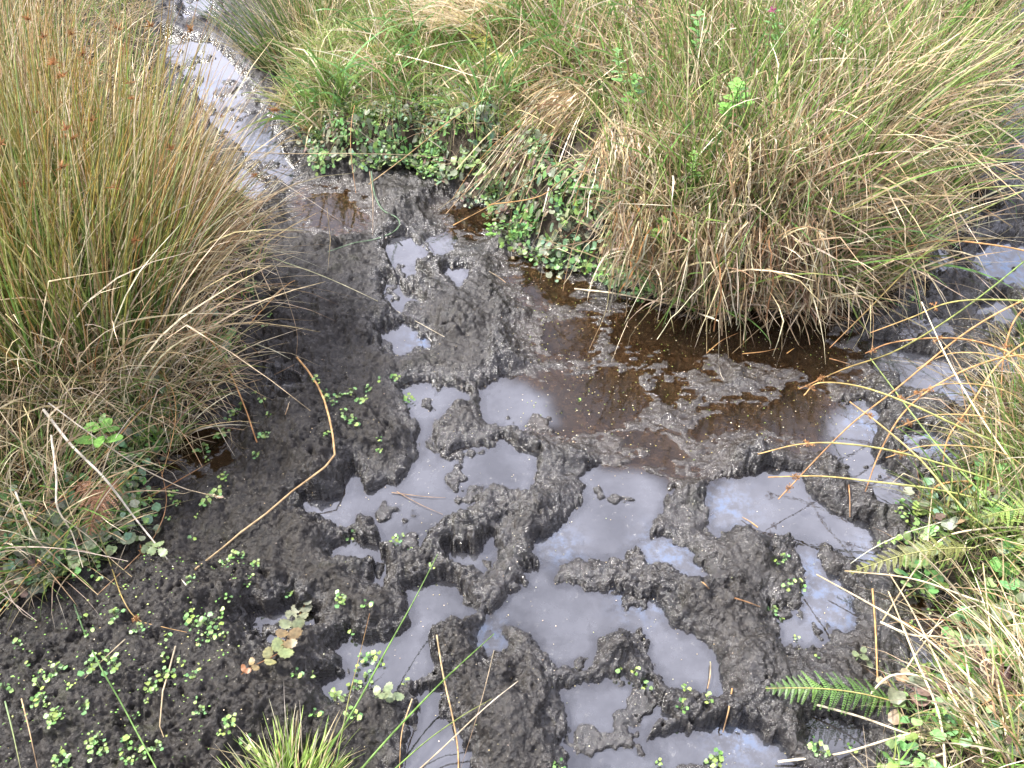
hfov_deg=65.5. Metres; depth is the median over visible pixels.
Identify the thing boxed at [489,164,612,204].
fallen reed
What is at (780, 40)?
grass clump
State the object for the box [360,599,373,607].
seedling
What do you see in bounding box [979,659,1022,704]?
curled grass
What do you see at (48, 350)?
lone grass
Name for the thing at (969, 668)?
leafy sprig
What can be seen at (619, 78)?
leafy sprig
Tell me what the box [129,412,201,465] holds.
fallen straw
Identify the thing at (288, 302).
fallen reed
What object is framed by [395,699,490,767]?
lone rush
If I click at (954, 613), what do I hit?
fallen straw
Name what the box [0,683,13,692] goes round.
seedling
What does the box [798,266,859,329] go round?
lone grass
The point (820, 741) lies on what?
seedling
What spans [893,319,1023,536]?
grass clump
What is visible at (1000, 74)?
grass clump
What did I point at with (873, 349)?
lone rush
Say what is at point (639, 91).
weed
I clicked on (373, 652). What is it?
seedling
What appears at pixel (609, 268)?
lone grass
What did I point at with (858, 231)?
grass clump
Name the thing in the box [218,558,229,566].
seedling
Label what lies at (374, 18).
grass clump
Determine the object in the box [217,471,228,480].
seedling
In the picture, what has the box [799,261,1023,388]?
lone rush
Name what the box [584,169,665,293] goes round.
lone grass
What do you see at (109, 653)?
twig
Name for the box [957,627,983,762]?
bleached straw
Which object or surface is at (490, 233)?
leafy sprig
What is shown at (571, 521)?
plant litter
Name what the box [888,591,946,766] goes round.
bleached straw
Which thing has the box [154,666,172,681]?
seedling
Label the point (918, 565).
bleached straw
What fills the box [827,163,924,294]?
grass
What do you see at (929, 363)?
lone rush
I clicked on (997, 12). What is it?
grass clump
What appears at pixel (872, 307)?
fallen straw
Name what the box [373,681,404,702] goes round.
round leaf pair
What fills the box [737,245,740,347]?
lone grass
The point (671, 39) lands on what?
grass clump
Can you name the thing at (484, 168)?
serrated sprig
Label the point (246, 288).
fallen straw
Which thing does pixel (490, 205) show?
fallen reed
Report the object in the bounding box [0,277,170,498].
grass clump
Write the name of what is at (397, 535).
seedling
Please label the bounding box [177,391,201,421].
fallen straw
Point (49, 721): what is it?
seedling
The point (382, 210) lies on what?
twisted grass
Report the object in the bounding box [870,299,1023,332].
lone rush
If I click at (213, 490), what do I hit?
seedling
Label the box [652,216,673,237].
weed
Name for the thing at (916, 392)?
lone rush
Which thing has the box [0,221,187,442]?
grass clump
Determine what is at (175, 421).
fallen straw
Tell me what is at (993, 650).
bleached straw
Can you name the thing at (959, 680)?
leaves
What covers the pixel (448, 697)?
fallen reed
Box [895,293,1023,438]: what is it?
grass clump
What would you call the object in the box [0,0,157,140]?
rush tussock
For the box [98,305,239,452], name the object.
creeping leaves
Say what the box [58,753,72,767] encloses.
seedling
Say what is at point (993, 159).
lone rush
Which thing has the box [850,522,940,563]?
fallen straw
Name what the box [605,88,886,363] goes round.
grass clump
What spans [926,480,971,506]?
curled grass
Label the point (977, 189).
lone rush
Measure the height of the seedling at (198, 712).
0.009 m
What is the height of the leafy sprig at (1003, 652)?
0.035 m
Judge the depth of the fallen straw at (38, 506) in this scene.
1.66 m
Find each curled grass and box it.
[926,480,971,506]
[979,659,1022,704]
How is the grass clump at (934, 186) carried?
on the ground at (486, 324)
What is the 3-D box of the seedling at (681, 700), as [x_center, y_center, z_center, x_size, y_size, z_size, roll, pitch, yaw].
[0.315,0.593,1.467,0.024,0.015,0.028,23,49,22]
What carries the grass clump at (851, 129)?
on the ground at (486, 324)
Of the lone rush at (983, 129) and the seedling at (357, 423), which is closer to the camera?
the seedling at (357, 423)
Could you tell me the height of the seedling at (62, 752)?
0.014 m
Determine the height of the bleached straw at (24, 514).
0.165 m
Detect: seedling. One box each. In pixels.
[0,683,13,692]
[12,637,21,648]
[29,693,44,707]
[32,677,44,689]
[33,691,46,703]
[43,708,54,719]
[44,661,67,681]
[46,712,60,728]
[48,706,63,720]
[50,746,66,761]
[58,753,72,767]
[76,699,89,714]
[77,652,97,676]
[80,558,100,572]
[84,627,94,636]
[84,735,96,752]
[90,574,103,580]
[90,732,105,743]
[96,743,108,755]
[97,649,108,658]
[101,653,120,676]
[108,607,125,624]
[118,734,132,750]
[124,755,134,764]
[129,622,144,633]
[136,745,146,759]
[143,678,158,691]
[147,739,163,750]
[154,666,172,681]
[160,651,168,662]
[167,490,178,498]
[183,608,192,616]
[184,618,199,630]
[185,668,198,678]
[186,575,194,583]
[192,442,209,452]
[192,705,206,714]
[197,612,212,634]
[198,494,211,506]
[205,633,216,641]
[208,485,221,496]
[213,430,225,438]
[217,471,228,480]
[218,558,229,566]
[220,606,224,618]
[222,713,236,725]
[222,724,230,735]
[228,549,239,560]
[231,402,246,411]
[238,733,254,749]
[250,559,259,566]
[257,431,269,437]
[290,667,303,677]
[308,708,323,716]
[334,590,345,607]
[341,414,353,423]
[343,706,357,717]
[346,679,357,690]
[347,710,362,719]
[348,417,360,425]
[354,397,367,403]
[358,652,367,662]
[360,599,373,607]
[363,650,380,664]
[363,669,372,682]
[389,374,400,380]
[389,536,400,543]
[394,533,403,541]
[404,392,414,402]
[553,758,565,767]
[641,680,652,689]
[675,697,688,713]
[681,683,691,691]
[704,754,715,767]
[705,691,713,703]
[709,747,723,766]
[768,605,777,615]
[780,553,789,562]
[781,582,790,591]
[799,578,806,591]
[807,742,830,756]
[810,736,822,745]
[847,741,858,752]
[895,498,907,505]
[910,517,925,532]
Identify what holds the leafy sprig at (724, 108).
on the straw curtain at (750, 148)
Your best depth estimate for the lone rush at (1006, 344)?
1.98 m
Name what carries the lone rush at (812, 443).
on the creeping leaves at (894, 695)
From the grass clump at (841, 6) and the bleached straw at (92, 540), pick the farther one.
the grass clump at (841, 6)
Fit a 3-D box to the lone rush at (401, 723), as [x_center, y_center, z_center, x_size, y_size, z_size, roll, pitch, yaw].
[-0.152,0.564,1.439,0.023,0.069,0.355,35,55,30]
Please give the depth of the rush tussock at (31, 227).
1.84 m
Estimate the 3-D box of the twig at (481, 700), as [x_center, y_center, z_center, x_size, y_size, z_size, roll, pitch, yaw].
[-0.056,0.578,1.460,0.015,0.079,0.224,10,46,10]
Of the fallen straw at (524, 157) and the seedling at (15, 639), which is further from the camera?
the fallen straw at (524, 157)
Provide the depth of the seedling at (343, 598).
1.60 m
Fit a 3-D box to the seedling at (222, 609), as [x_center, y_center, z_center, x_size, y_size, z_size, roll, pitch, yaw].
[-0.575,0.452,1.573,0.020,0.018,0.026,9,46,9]
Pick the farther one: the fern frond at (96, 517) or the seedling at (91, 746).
the fern frond at (96, 517)
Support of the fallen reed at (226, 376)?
on the ground at (486, 324)
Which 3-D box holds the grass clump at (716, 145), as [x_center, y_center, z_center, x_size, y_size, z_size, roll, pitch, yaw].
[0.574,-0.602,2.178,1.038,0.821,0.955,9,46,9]
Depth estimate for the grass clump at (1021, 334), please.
2.21 m
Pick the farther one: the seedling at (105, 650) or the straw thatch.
the straw thatch
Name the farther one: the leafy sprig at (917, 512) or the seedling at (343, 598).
the leafy sprig at (917, 512)
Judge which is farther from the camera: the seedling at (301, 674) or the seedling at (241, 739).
the seedling at (301, 674)
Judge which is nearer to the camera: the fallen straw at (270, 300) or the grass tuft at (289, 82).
the fallen straw at (270, 300)
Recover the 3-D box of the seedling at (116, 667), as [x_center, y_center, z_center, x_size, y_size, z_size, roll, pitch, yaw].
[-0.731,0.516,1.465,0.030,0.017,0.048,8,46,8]
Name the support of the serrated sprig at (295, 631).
on the ground at (486, 324)
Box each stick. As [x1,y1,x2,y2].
[707,663,710,688]
[722,688,732,731]
[734,598,759,606]
[848,479,850,516]
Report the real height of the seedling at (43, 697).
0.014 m
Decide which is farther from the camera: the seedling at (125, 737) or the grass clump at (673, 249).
the grass clump at (673, 249)
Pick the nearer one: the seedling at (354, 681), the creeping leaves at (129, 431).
the seedling at (354, 681)
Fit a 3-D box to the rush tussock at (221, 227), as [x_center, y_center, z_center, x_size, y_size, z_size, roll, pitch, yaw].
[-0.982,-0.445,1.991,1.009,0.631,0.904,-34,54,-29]
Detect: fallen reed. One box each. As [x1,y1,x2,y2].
[172,356,292,383]
[194,357,335,569]
[200,328,256,442]
[272,258,297,352]
[369,98,484,183]
[399,699,412,767]
[436,635,458,767]
[453,175,540,225]
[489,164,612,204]
[872,588,877,676]
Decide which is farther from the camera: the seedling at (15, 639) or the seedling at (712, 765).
the seedling at (15, 639)
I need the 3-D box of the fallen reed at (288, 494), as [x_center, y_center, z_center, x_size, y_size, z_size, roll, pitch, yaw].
[-0.510,0.165,1.868,0.202,0.065,0.676,4,45,4]
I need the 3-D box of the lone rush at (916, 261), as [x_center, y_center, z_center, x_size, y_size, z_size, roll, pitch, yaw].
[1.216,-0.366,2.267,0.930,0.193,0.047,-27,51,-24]
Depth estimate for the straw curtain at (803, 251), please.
2.14 m
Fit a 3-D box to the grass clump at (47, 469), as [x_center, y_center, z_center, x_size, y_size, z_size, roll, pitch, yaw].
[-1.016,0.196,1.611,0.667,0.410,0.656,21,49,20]
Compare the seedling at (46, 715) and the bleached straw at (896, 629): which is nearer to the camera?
the seedling at (46, 715)
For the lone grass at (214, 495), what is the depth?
1.74 m
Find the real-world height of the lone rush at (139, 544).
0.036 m
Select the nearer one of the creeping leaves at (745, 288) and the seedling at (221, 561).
the seedling at (221, 561)
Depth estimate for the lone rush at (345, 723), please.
1.46 m
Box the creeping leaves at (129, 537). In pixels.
[0,479,160,610]
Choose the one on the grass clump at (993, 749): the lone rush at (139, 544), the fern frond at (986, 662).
the fern frond at (986, 662)
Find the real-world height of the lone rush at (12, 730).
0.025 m
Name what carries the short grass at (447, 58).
on the ground at (486, 324)
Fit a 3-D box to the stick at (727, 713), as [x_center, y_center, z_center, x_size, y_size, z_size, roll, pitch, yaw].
[0.401,0.602,1.480,0.004,0.046,0.077,15,47,14]
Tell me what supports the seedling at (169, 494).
on the ground at (486, 324)
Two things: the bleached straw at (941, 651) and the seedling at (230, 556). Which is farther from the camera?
the seedling at (230, 556)
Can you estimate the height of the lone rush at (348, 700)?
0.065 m
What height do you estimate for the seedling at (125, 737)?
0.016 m
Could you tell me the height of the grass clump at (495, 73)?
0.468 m
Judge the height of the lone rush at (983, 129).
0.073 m
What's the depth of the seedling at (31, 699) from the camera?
1.44 m
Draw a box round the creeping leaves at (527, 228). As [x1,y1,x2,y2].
[480,120,695,304]
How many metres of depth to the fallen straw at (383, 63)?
2.90 m
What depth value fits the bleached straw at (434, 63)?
2.81 m
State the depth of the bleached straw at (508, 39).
2.73 m
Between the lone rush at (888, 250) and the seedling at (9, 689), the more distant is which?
the lone rush at (888, 250)
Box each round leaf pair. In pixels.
[141,540,167,556]
[328,687,344,701]
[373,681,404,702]
[852,646,872,668]
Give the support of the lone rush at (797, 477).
on the ground at (486, 324)
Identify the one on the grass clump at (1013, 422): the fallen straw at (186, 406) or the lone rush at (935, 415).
the lone rush at (935, 415)
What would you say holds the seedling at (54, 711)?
on the ground at (486, 324)
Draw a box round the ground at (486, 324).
[0,0,1023,767]
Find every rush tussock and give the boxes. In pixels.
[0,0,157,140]
[0,0,349,569]
[0,55,340,347]
[173,0,348,80]
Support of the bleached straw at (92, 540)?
on the ground at (486, 324)
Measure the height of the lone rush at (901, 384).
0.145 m
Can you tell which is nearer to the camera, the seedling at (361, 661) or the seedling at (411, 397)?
the seedling at (361, 661)
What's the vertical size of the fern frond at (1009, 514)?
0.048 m
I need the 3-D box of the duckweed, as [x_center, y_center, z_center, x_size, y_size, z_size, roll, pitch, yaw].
[0.520,-0.090,2.206,1.004,0.005,0.777,0,45,0]
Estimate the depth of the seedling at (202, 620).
1.54 m
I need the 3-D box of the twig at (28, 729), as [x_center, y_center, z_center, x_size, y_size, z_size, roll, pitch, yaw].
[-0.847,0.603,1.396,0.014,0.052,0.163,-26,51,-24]
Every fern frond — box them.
[73,480,110,520]
[77,478,122,535]
[463,28,503,60]
[493,51,522,81]
[765,671,889,717]
[850,535,975,573]
[946,635,1018,696]
[974,54,1016,80]
[977,492,1023,529]
[978,122,1004,151]
[997,399,1012,447]
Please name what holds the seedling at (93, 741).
on the ground at (486, 324)
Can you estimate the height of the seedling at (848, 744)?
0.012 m
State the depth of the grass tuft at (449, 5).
2.94 m
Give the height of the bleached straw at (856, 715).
0.083 m
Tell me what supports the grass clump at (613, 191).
on the ground at (486, 324)
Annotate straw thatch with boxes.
[445,58,598,234]
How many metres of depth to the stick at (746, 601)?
1.60 m
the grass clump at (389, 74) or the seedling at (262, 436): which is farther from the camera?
the grass clump at (389, 74)
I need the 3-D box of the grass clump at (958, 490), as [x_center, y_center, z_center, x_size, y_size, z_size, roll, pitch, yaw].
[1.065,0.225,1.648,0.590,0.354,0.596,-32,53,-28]
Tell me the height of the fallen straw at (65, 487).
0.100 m
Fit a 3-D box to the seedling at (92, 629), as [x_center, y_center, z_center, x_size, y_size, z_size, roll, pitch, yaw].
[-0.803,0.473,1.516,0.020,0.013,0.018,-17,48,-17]
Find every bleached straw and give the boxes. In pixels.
[15,491,97,594]
[42,409,185,584]
[50,435,82,566]
[61,517,131,576]
[395,54,479,77]
[420,681,517,767]
[477,5,537,63]
[574,288,705,310]
[778,724,1014,762]
[815,704,971,746]
[816,574,1019,726]
[845,570,1023,618]
[870,673,951,727]
[880,621,1022,672]
[882,526,1023,620]
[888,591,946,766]
[889,573,983,753]
[903,746,996,767]
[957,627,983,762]
[982,563,1010,758]
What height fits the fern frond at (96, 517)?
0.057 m
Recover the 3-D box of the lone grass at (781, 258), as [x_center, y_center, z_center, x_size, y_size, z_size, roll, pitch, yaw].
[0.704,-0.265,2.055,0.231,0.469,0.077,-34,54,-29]
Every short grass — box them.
[0,0,305,585]
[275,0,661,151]
[855,289,1023,767]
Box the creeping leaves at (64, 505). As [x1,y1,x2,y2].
[0,401,177,605]
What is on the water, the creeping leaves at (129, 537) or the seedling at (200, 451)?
the seedling at (200, 451)
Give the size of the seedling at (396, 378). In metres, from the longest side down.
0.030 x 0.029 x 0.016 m
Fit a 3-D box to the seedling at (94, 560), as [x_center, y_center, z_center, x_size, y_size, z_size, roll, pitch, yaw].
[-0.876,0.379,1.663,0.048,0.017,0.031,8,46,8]
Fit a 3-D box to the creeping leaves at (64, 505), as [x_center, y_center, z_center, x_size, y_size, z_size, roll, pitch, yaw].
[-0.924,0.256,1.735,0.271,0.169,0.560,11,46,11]
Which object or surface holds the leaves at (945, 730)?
on the ground at (486, 324)
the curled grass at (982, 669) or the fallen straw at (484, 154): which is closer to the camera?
the curled grass at (982, 669)
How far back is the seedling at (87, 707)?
1.42 m
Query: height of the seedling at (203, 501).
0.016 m
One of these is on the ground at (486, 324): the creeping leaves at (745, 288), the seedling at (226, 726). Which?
the seedling at (226, 726)
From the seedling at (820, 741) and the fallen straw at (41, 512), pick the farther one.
the fallen straw at (41, 512)
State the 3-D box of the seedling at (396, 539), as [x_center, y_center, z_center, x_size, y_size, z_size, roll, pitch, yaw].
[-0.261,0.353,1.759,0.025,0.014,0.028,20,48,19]
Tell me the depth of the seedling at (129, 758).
1.38 m
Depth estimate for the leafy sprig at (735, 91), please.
2.08 m
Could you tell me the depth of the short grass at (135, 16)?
2.69 m
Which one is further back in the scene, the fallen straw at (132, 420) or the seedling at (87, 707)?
the fallen straw at (132, 420)
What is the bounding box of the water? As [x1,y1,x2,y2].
[164,0,1023,767]
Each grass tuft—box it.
[212,699,371,767]
[239,1,416,129]
[366,0,533,44]
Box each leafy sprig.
[72,413,123,448]
[485,223,495,237]
[611,47,626,89]
[687,10,716,56]
[717,102,735,120]
[719,77,754,114]
[799,18,821,49]
[912,501,926,515]
[956,658,974,684]
[987,642,1021,670]
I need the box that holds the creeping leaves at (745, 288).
[649,213,852,310]
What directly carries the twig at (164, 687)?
on the ground at (486, 324)
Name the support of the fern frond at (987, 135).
on the ground at (486, 324)
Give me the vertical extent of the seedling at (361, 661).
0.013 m
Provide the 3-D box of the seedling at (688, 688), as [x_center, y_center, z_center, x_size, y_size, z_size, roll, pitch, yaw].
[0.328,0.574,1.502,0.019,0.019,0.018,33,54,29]
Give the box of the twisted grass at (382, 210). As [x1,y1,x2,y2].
[328,171,399,251]
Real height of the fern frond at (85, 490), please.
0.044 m
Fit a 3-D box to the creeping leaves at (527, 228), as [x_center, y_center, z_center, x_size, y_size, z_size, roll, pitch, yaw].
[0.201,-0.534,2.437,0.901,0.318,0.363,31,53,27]
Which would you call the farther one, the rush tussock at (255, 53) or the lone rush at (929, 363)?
the rush tussock at (255, 53)
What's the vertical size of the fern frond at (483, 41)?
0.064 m
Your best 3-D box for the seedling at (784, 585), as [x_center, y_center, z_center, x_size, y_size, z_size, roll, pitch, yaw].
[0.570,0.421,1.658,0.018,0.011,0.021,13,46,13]
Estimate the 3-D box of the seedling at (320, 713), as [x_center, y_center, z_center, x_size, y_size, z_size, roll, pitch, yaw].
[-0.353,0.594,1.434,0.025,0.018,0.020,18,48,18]
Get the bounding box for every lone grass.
[1,321,122,378]
[48,403,223,498]
[234,151,459,162]
[269,257,443,336]
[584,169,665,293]
[590,215,611,346]
[706,220,716,352]
[735,308,800,350]
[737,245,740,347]
[768,215,783,314]
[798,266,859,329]
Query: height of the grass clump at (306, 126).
0.464 m
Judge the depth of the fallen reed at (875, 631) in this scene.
1.58 m
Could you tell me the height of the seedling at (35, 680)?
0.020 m
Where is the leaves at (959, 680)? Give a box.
[888,666,988,711]
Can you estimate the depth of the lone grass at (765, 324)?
2.26 m
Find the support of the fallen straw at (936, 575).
on the ground at (486, 324)
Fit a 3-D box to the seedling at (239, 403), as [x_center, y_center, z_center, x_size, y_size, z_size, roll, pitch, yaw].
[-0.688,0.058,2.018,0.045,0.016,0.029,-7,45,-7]
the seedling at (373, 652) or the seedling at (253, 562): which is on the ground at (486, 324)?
the seedling at (253, 562)
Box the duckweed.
[522,273,881,459]
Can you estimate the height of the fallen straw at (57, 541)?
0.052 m
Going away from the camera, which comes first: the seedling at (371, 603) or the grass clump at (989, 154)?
the seedling at (371, 603)
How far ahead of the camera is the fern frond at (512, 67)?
2.78 m
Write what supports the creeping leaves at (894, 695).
on the ground at (486, 324)
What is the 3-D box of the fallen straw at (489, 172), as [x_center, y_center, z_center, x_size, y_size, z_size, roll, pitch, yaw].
[-0.065,-0.673,2.587,0.367,0.229,0.002,-4,45,-4]
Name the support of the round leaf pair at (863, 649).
on the ground at (486, 324)
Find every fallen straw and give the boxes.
[0,466,75,540]
[0,471,28,525]
[0,472,135,611]
[0,592,36,620]
[1,546,127,561]
[2,473,94,545]
[29,485,126,495]
[105,386,162,452]
[107,422,242,435]
[122,391,233,407]
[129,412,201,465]
[152,350,206,418]
[160,372,175,473]
[165,331,256,351]
[172,373,261,388]
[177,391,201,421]
[205,283,286,302]
[249,281,292,323]
[253,264,263,308]
[347,44,426,94]
[350,105,355,191]
[438,143,544,209]
[453,121,523,197]
[486,139,555,199]
[563,173,606,288]
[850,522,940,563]
[852,266,873,354]
[897,565,968,603]
[902,620,958,660]
[922,605,985,638]
[979,533,1023,545]
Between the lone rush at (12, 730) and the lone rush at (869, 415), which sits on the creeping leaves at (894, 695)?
the lone rush at (869, 415)
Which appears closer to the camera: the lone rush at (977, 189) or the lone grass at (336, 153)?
the lone rush at (977, 189)
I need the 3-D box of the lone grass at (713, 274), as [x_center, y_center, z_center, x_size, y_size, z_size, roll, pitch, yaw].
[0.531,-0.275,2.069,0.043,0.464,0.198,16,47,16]
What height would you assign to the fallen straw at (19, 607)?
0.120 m
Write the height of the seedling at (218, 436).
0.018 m
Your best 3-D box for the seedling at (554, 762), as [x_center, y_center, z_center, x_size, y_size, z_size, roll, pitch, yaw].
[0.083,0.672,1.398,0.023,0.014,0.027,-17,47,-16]
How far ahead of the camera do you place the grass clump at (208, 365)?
1.99 m
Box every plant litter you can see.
[0,555,244,760]
[23,293,956,764]
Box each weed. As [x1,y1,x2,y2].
[621,73,646,105]
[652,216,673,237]
[684,150,700,179]
[831,27,850,54]
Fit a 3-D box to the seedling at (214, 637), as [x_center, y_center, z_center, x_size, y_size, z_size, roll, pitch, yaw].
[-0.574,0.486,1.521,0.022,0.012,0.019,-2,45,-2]
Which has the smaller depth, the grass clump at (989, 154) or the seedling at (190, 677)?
the seedling at (190, 677)
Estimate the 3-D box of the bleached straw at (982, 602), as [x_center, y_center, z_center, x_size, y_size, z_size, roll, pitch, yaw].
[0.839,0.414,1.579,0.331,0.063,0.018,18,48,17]
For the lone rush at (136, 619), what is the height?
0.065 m
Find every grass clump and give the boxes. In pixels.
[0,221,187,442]
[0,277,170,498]
[0,300,276,496]
[0,369,191,634]
[4,244,316,455]
[227,18,430,163]
[294,0,497,146]
[314,0,520,79]
[405,2,579,145]
[421,0,649,67]
[470,0,734,123]
[520,51,774,295]
[532,0,825,163]
[542,0,936,373]
[569,0,878,78]
[570,0,976,183]
[577,85,870,361]
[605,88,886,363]
[630,0,1017,346]
[690,0,1023,201]
[708,78,958,366]
[716,0,1023,336]
[743,29,1023,353]
[779,0,1008,77]
[833,0,1023,204]
[853,388,1023,577]
[856,555,1023,767]
[871,0,1023,251]
[878,475,1023,727]
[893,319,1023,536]
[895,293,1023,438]
[926,0,1023,94]
[930,254,1023,366]
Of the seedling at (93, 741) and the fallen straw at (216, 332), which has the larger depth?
the fallen straw at (216, 332)
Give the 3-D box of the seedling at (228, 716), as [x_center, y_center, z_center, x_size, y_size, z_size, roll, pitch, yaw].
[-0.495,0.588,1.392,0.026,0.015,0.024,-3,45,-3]
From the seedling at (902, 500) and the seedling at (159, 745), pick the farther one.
the seedling at (902, 500)
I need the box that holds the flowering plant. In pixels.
[764,7,794,59]
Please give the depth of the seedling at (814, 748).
1.42 m
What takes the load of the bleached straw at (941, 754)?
on the ground at (486, 324)
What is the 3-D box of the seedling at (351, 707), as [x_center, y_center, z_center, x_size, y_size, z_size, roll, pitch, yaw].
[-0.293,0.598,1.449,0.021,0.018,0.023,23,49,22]
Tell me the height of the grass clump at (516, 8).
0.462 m
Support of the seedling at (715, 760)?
on the water
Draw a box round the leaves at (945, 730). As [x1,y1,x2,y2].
[896,716,970,747]
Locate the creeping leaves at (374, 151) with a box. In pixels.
[286,59,506,215]
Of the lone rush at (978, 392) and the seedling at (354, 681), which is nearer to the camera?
the seedling at (354, 681)
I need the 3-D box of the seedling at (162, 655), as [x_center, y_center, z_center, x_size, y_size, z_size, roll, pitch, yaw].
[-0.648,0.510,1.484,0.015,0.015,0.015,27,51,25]
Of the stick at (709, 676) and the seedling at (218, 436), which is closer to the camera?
the stick at (709, 676)
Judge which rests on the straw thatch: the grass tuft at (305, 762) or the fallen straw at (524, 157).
the fallen straw at (524, 157)
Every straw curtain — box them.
[554,92,705,233]
[564,168,694,315]
[657,190,803,338]
[668,82,870,237]
[722,188,848,331]
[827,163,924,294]
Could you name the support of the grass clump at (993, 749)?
on the ground at (486, 324)
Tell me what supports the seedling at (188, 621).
on the ground at (486, 324)
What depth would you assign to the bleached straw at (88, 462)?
1.66 m
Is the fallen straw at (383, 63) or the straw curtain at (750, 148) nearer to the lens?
the straw curtain at (750, 148)
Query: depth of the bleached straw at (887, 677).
1.47 m
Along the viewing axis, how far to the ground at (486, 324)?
1.81 m
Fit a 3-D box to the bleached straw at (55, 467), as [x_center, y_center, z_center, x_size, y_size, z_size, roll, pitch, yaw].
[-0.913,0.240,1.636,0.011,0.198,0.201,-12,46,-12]
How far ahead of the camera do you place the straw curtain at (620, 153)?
2.21 m
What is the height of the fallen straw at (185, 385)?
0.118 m
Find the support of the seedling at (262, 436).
on the ground at (486, 324)
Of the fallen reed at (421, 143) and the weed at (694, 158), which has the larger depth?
the fallen reed at (421, 143)
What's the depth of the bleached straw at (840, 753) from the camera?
1.42 m
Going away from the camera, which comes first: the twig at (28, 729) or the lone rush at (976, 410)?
the twig at (28, 729)
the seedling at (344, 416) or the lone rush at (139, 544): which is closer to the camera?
the lone rush at (139, 544)
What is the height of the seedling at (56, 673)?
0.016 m
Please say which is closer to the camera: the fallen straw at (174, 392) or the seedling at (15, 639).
the seedling at (15, 639)
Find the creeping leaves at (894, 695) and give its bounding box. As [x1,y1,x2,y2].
[876,454,1023,767]
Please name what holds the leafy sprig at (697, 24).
on the grass clump at (780, 40)
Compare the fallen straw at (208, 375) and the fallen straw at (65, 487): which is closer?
the fallen straw at (65, 487)
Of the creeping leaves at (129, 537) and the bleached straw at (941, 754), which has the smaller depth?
the bleached straw at (941, 754)
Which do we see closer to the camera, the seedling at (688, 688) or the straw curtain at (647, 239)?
the seedling at (688, 688)
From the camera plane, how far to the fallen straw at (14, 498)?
1.63 m
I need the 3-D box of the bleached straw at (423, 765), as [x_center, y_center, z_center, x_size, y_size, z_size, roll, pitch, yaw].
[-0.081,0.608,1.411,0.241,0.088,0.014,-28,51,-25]
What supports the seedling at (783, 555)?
on the ground at (486, 324)
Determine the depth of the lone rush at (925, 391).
1.86 m
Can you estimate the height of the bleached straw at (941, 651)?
0.098 m
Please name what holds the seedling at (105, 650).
on the ground at (486, 324)
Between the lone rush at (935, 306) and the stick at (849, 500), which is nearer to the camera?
the stick at (849, 500)
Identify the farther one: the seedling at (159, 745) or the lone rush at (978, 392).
the lone rush at (978, 392)
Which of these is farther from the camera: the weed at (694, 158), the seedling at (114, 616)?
the weed at (694, 158)
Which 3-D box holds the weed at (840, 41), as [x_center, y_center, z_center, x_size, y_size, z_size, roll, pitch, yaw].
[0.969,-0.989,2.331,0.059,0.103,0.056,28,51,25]
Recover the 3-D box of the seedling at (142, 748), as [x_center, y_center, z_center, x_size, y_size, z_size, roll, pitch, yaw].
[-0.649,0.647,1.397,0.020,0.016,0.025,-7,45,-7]
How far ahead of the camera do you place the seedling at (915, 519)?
1.75 m
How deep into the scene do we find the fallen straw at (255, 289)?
2.21 m
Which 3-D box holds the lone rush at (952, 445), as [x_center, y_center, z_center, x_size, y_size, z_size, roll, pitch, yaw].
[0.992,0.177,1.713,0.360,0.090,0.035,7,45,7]
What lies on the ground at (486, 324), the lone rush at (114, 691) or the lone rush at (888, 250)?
the lone rush at (114, 691)
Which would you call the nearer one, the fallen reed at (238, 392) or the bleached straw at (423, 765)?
the bleached straw at (423, 765)
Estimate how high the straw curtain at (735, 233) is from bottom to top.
0.386 m
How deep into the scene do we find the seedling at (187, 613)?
1.54 m
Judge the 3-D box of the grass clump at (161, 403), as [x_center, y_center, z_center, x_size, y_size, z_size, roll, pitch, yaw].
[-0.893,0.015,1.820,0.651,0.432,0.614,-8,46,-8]
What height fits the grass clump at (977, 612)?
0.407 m
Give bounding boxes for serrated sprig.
[241,600,312,674]
[462,152,502,177]
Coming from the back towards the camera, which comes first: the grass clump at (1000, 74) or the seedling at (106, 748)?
the grass clump at (1000, 74)
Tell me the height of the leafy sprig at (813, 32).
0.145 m
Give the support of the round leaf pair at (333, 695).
on the ground at (486, 324)
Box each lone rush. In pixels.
[4,701,20,767]
[73,604,156,767]
[94,523,186,632]
[98,463,166,594]
[327,554,437,752]
[335,613,369,766]
[361,634,493,767]
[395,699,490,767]
[758,439,1021,490]
[768,474,1011,507]
[778,299,1023,499]
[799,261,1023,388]
[804,382,1023,452]
[829,190,1023,347]
[840,185,1023,222]
[850,402,1005,538]
[865,337,1023,358]
[865,354,1023,491]
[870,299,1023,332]
[870,358,1016,540]
[875,240,1023,254]
[886,445,1023,467]
[889,128,1023,137]
[896,414,1023,434]
[906,383,1023,401]
[916,352,1023,368]
[921,302,1023,478]
[942,342,1023,475]
[950,158,1023,161]
[1001,308,1023,397]
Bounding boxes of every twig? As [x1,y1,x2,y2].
[21,698,37,767]
[85,639,125,677]
[159,646,175,736]
[392,492,444,497]
[461,651,493,765]
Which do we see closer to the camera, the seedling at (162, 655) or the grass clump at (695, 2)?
the seedling at (162, 655)
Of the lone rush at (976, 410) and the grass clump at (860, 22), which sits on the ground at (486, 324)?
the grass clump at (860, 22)
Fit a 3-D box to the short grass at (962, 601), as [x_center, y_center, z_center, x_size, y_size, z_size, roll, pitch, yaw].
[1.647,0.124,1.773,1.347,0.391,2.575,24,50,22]
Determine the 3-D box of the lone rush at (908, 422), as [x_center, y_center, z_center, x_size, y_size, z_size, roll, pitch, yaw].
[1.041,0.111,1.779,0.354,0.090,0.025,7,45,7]

